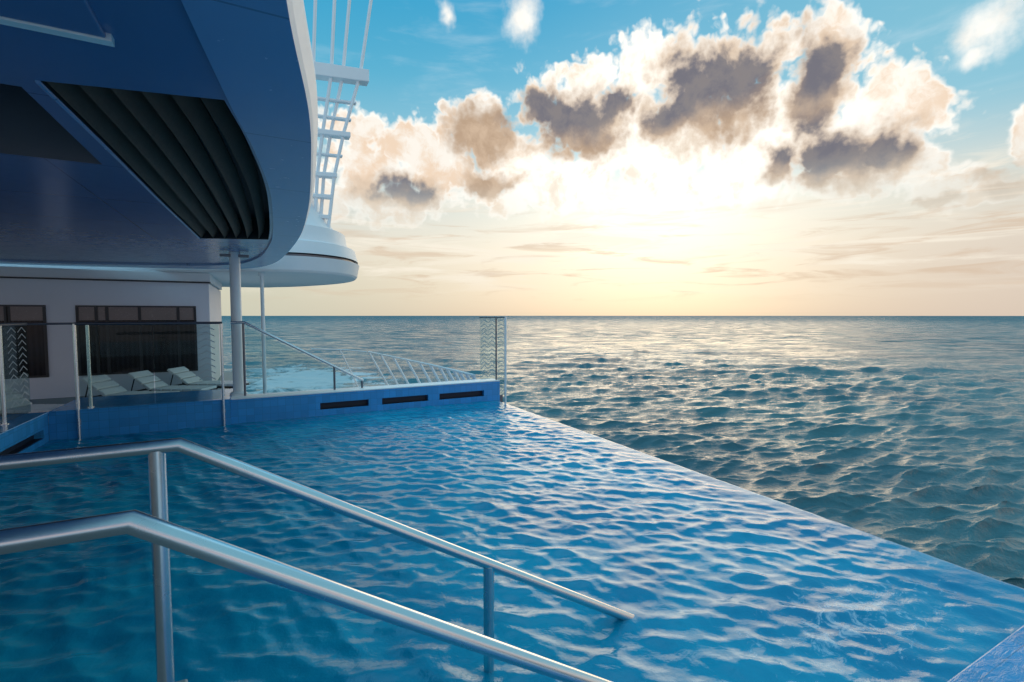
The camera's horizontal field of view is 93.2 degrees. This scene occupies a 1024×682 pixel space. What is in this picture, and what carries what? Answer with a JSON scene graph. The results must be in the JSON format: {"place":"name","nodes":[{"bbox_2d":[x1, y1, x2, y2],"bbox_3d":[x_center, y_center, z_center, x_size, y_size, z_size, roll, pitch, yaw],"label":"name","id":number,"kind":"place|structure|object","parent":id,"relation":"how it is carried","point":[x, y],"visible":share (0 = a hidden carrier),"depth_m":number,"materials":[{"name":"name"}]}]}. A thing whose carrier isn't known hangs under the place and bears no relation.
{"place":"outdoors","nodes":[
{"label":"outdoors","id":0,"kind":"place"},
{"bbox_2d":[0,371,232,439],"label":"deck floor","id":1,"kind":"structure","parent":0,"point":[228,375],"depth_m":12.68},
{"bbox_2d":[0,385,63,415],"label":"sun lounger","id":2,"kind":"object","parent":1,"relation":"on","point":[26,406],"visible":0.42,"depth_m":9.83,"materials":[{"name":"white plastic"}]},
{"bbox_2d":[0,266,221,399],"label":"deckhouse","id":3,"kind":"object","parent":1,"relation":"on","point":[118,353],"visible":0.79,"depth_m":13.27,"materials":[{"name":"paint"}]},
{"bbox_2d":[0,305,48,378],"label":"window","id":4,"kind":"structure","parent":3,"relation":"in","point":[37,366],"depth_m":12.55,"materials":[{"name":"black glass"}]},
{"bbox_2d":[75,305,197,375],"bbox_3d":[-10.505,-0.042,13.657,2.720,1.900,0.060,-2,3,-27],"label":"window","id":5,"kind":"structure","parent":3,"relation":"in","point":[114,349],"depth_m":13.61,"materials":[{"name":"black glass"}]},
{"bbox_2d":[0,192,358,287],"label":"roof","id":6,"kind":"structure","parent":3,"relation":"on","point":[320,252],"depth_m":14.63,"materials":[{"name":"white paint"}]},
{"bbox_2d":[312,0,372,228],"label":"lattice mast","id":7,"kind":"object","parent":6,"relation":"attached to","point":[331,72],"visible":0.6,"depth_m":15.79,"materials":[{"name":"white metal"}]},
{"bbox_2d":[81,375,179,396],"bbox_3d":[-9.100,1.214,11.580,1.900,0.751,0.662,0,3,0],"label":"sun lounger","id":8,"kind":"object","parent":1,"relation":"on","point":[104,385],"visible":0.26,"depth_m":11.55,"materials":[{"name":"white plastic"}]},
{"bbox_2d":[127,370,217,391],"bbox_3d":[-8.770,1.164,12.529,1.900,0.751,0.662,0,3,0],"label":"sun lounger","id":9,"kind":"object","parent":1,"relation":"on","point":[148,380],"visible":0.62,"depth_m":12.46,"materials":[{"name":"white plastic"}]},
{"bbox_2d":[167,366,248,388],"bbox_3d":[-8.450,1.114,13.478,1.900,0.751,0.662,0,3,0],"label":"sun lounger","id":10,"kind":"object","parent":1,"relation":"on","point":[185,375],"visible":0.52,"depth_m":13.34,"materials":[{"name":"white plastic"}]},
{"bbox_2d":[0,400,1023,681],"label":"pool water","id":11,"kind":"structure","parent":0,"point":[702,576],"depth_m":4.24,"materials":[{"name":"blue liquid"}]},
{"bbox_2d":[220,0,1023,315],"label":"sky","id":12,"kind":"structure","parent":0,"point":[500,157],"materials":[{"name":"blue"}]},
{"bbox_2d":[222,316,1023,587],"bbox_3d":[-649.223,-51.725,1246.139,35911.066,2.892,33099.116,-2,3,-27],"label":"sea","id":13,"kind":"structure","parent":0,"point":[907,431],"depth_m":90.87,"materials":[{"name":"liquid"}]},
{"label":"pool floor","id":14,"kind":"structure","parent":0,"visible":0},
{"bbox_2d":[0,412,48,454],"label":"pool curb","id":15,"kind":"structure","parent":14,"relation":"on","point":[24,433],"depth_m":7.93,"materials":[{"name":"blue tile"}]},
{"bbox_2d":[0,322,93,424],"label":"glass railing","id":16,"kind":"object","parent":15,"relation":"on","point":[3,399],"visible":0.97,"depth_m":8.03,"materials":[{"name":"clear glass"}]},
{"bbox_2d":[48,388,232,439],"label":"pool curb","id":17,"kind":"structure","parent":14,"relation":"on","point":[124,414],"depth_m":9.41,"materials":[{"name":"blue tile"}]},
{"bbox_2d":[72,322,225,439],"bbox_3d":[-6.899,0.706,9.318,2.340,2.145,0.063,-2,3,-27],"label":"glass railing","id":18,"kind":"object","parent":17,"relation":"attached to","point":[122,323],"visible":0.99,"depth_m":9.18,"materials":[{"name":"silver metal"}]},
{"bbox_2d":[220,252,248,395],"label":"support column","id":19,"kind":"structure","parent":17,"relation":"on","point":[236,313],"depth_m":10.41,"materials":[{"name":"metal"}]},
{"bbox_2d":[0,0,317,268],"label":"deck overhang","id":20,"kind":"object","parent":19,"relation":"on","point":[181,134],"visible":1,"depth_m":3.83,"materials":[{"name":"blue paint"}]},
{"bbox_2d":[230,378,499,423],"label":"pool curb","id":21,"kind":"structure","parent":14,"relation":"on","point":[247,408],"depth_m":11.24,"materials":[{"name":"blue tile"}]},
{"bbox_2d":[231,321,363,395],"bbox_3d":[-4.733,0.347,10.873,2.714,1.597,0.056,-2,3,-27],"label":"stair handrail","id":22,"kind":"object","parent":21,"relation":"on","point":[286,343],"visible":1,"depth_m":10.59,"materials":[{"name":"silver metal"}]},
{"bbox_2d":[479,317,506,403],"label":"glass railing","id":23,"kind":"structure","parent":21,"relation":"attached to","point":[505,359],"depth_m":12.92,"materials":[{"name":"clear glass"}]},
{"bbox_2d":[947,625,1023,681],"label":"pool ledge","id":24,"kind":"object","parent":14,"relation":"on","point":[1003,661],"depth_m":3.07,"materials":[{"name":"blue tile"}]},
{"bbox_3d":[1.325,10.962,-19.615,27.727,12.680,83.000,-2,3,-27],"label":"ship hull","id":25,"kind":"object","parent":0,"visible":0},
{"bbox_2d":[258,272,266,392],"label":"support column","id":26,"kind":"structure","parent":25,"relation":"on","point":[261,274],"depth_m":14.10,"materials":[{"name":"metal"}]},
{"bbox_2d":[311,349,475,386],"bbox_3d":[-4.425,1.585,19.125,2.317,1.956,14.062,-3,4,-40],"label":"side rail","id":27,"kind":"object","parent":25,"relation":"on","point":[461,373],"visible":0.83,"depth_m":18.02,"materials":[{"name":"white metal"}]},
{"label":"landing deck","id":28,"kind":"structure","parent":25,"relation":"on","visible":0},
{"bbox_2d":[0,510,611,681],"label":"pool handrail","id":29,"kind":"object","parent":28,"relation":"on","point":[158,531],"visible":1,"depth_m":1.57,"materials":[{"name":"silver metal"}]},
{"bbox_2d":[0,438,633,681],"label":"pool handrail","id":30,"kind":"object","parent":28,"relation":"on","point":[155,451],"visible":0.84,"depth_m":2.28,"materials":[{"name":"silver metal"}]}
]}

